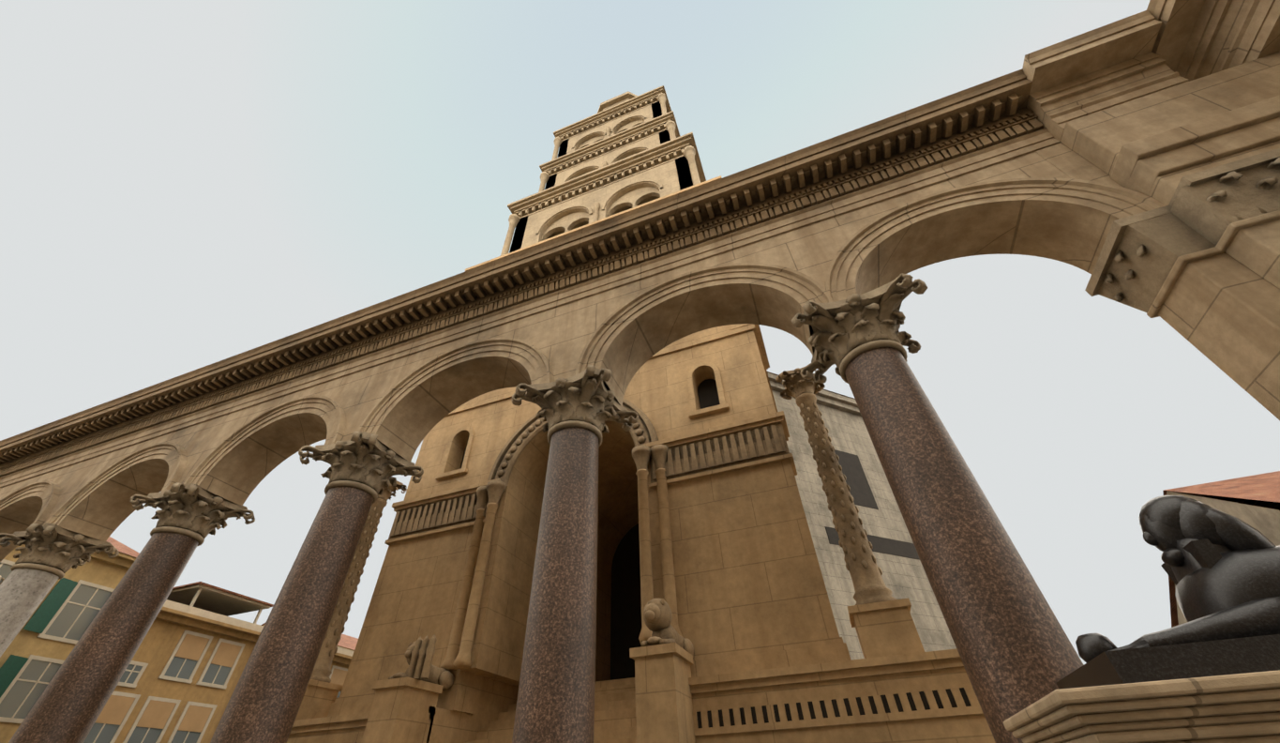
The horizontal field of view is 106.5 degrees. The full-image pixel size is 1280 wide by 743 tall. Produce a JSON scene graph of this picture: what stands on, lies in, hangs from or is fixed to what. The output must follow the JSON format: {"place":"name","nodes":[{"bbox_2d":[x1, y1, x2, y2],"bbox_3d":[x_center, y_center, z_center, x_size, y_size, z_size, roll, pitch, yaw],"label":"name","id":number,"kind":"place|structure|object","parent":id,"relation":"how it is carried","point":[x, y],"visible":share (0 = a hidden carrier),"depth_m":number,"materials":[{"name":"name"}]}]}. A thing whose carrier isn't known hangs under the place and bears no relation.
{"place":"outdoors","nodes":[
{"label":"outdoors","id":0,"kind":"place"},
{"bbox_2d":[0,568,59,657],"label":"column shaft","id":1,"kind":"object","parent":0,"point":[23,592],"visible":0.96,"depth_m":8.25,"materials":[{"name":"grey stone"}]},
{"bbox_2d":[0,543,136,742],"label":"house walls","id":2,"kind":"structure","parent":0,"point":[103,568],"depth_m":15.04,"materials":[{"name":"yellow paint"}]},
{"bbox_2d":[0,577,77,697],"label":"window shutters","id":3,"kind":"object","parent":2,"relation":"attached to","point":[41,618],"visible":0.21,"depth_m":14.67,"materials":[{"name":"green wood"}]},
{"bbox_2d":[0,558,114,722],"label":"window trim","id":4,"kind":"structure","parent":2,"relation":"attached to","point":[43,635],"depth_m":14.74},
{"bbox_2d":[0,562,112,718],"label":"windows","id":5,"kind":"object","parent":4,"relation":"in","point":[16,695],"visible":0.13,"depth_m":14.76,"materials":[{"name":"grey glass"}]},
{"bbox_2d":[105,536,139,557],"bbox_3d":[-23.865,4.485,15.779,9.850,2.000,10.020,-15,-44,14],"label":"house roof","id":6,"kind":"object","parent":2,"relation":"on","point":[120,547],"depth_m":18.03,"materials":[{"name":"orange tile"}]},
{"bbox_2d":[113,605,352,742],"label":"house walls","id":7,"kind":"structure","parent":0,"point":[162,637],"depth_m":17.01,"materials":[{"name":"yellow paint"}]},
{"bbox_2d":[92,630,347,742],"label":"window frames","id":8,"kind":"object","parent":7,"relation":"attached to","point":[149,698],"depth_m":16.64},
{"bbox_2d":[83,656,340,742],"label":"windows","id":9,"kind":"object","parent":8,"relation":"in","point":[109,731],"depth_m":16.38,"materials":[{"name":"grey glass"}]},
{"bbox_2d":[95,633,346,732],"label":"window shutters","id":10,"kind":"object","parent":8,"relation":"in","point":[156,714],"visible":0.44,"depth_m":16.87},
{"bbox_2d":[163,584,354,656],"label":"rooftop terrace","id":11,"kind":"structure","parent":7,"relation":"attached to","point":[202,600],"depth_m":19.15,"materials":[{"name":"beige paint"}]},
{"bbox_2d":[172,581,273,606],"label":"canopy roof","id":12,"kind":"structure","parent":11,"relation":"on","point":[223,590],"depth_m":18.77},
{"bbox_2d":[260,622,358,649],"bbox_3d":[-17.458,22.515,35.906,10.850,2.200,23.120,-15,-44,14],"label":"house roof","id":13,"kind":"object","parent":7,"relation":"on","point":[348,641],"depth_m":29.00,"materials":[{"name":"tile"}]},
{"bbox_2d":[500,85,706,255],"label":"tower","id":14,"kind":"structure","parent":0,"point":[623,152],"depth_m":19.24,"materials":[{"name":"stone"}]},
{"bbox_2d":[0,0,1279,664],"label":"sky","id":15,"kind":"structure","parent":0,"point":[187,186],"materials":[{"name":"white"}]},
{"bbox_2d":[286,175,995,742],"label":"tower base","id":16,"kind":"object","parent":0,"point":[731,575],"visible":0.48,"depth_m":7.94,"materials":[{"name":"beige stone"}]},
{"bbox_2d":[388,598,694,690],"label":"lion sculptures","id":17,"kind":"object","parent":16,"relation":"on","point":[419,652],"visible":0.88,"depth_m":6.93},
{"bbox_2d":[388,398,789,539],"bbox_3d":[-1.388,1.641,10.127,8.460,2.590,0.950,-15,-44,14],"label":"decorative frieze","id":18,"kind":"object","parent":16,"relation":"attached to","point":[760,443],"visible":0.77,"depth_m":9.42,"materials":[{"name":"beige stone"}]},
{"bbox_2d":[295,598,924,720],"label":"column pedestals","id":19,"kind":"object","parent":16,"relation":"on","point":[885,628],"visible":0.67,"depth_m":5.83,"materials":[{"name":"stone"}]},
{"bbox_2d":[309,366,896,682],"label":"columns","id":20,"kind":"structure","parent":19,"relation":"on","point":[862,566],"depth_m":7.87,"materials":[{"name":"stone"}]},
{"bbox_2d":[459,378,978,727],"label":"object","id":21,"kind":"structure","parent":0,"point":[625,613],"depth_m":12.42,"materials":[{"name":"black"}]},
{"bbox_2d":[767,372,956,659],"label":"mausoleum walls","id":22,"kind":"structure","parent":0,"point":[848,432],"depth_m":18.65,"materials":[{"name":"beige stone"}]},
{"bbox_2d":[767,371,855,399],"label":"mausoleum roofs","id":23,"kind":"structure","parent":22,"relation":"on","point":[822,388],"depth_m":23.21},
{"bbox_2d":[824,449,919,559],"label":"windows","id":24,"kind":"structure","parent":22,"relation":"in","point":[857,482],"depth_m":19.68,"materials":[{"name":"grey glass"}]},
{"bbox_2d":[1003,670,1279,742],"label":"statue pedestal","id":25,"kind":"object","parent":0,"point":[1237,708],"visible":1,"depth_m":1.45,"materials":[{"name":"beige stone"}]},
{"bbox_2d":[1055,495,1279,689],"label":"sphinx","id":26,"kind":"object","parent":25,"relation":"on","point":[1222,569],"visible":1,"depth_m":1.73,"materials":[{"name":"stone"}]},
{"bbox_2d":[1166,490,1279,624],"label":"house walls","id":27,"kind":"structure","parent":0,"point":[1265,521],"depth_m":10.98,"materials":[{"name":"beige paint"}]},
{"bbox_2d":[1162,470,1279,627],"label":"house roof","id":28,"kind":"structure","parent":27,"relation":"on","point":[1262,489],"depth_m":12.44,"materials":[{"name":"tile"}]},
{"bbox_3d":[-6.228,5.485,4.208,29.200,0.450,1.900,-15,-44,14],"label":"stylobate","id":29,"kind":"object","parent":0,"visible":0},
{"bbox_2d":[8,346,1083,742],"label":"columns","id":30,"kind":"structure","parent":29,"relation":"on","point":[1014,645],"depth_m":4.60,"materials":[{"name":"brown stone"}]},
{"bbox_2d":[0,273,927,584],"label":"column capitals","id":31,"kind":"object","parent":30,"relation":"on","point":[850,328],"visible":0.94,"depth_m":6.61,"materials":[{"name":"beige stone"}]},
{"bbox_2d":[0,151,1165,561],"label":"arcade wall","id":32,"kind":"structure","parent":30,"relation":"on","point":[1033,204],"depth_m":6.79,"materials":[{"name":"stone"}]},
{"bbox_2d":[0,68,1059,487],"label":"cornice","id":33,"kind":"structure","parent":32,"relation":"on","point":[936,112],"depth_m":7.38,"materials":[{"name":"beige stone"}]},
{"bbox_2d":[0,92,1043,476],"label":"dentil molding","id":34,"kind":"structure","parent":33,"relation":"attached to","point":[386,322],"depth_m":7.76,"materials":[{"name":"beige stone"}]},
{"bbox_2d":[1022,0,1279,143],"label":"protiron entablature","id":35,"kind":"structure","parent":33,"relation":"attached to","point":[1156,46],"depth_m":5.69,"materials":[{"name":"stone"}]},
{"bbox_2d":[1035,51,1279,420],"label":"corner pier","id":36,"kind":"structure","parent":29,"relation":"on","point":[1218,305],"depth_m":4.56,"materials":[{"name":"stone"}]},
{"bbox_2d":[1084,148,1279,313],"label":"pilaster capital","id":37,"kind":"object","parent":36,"relation":"attached to","point":[1140,253],"visible":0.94,"depth_m":4.41,"materials":[{"name":"stone"}]}
]}

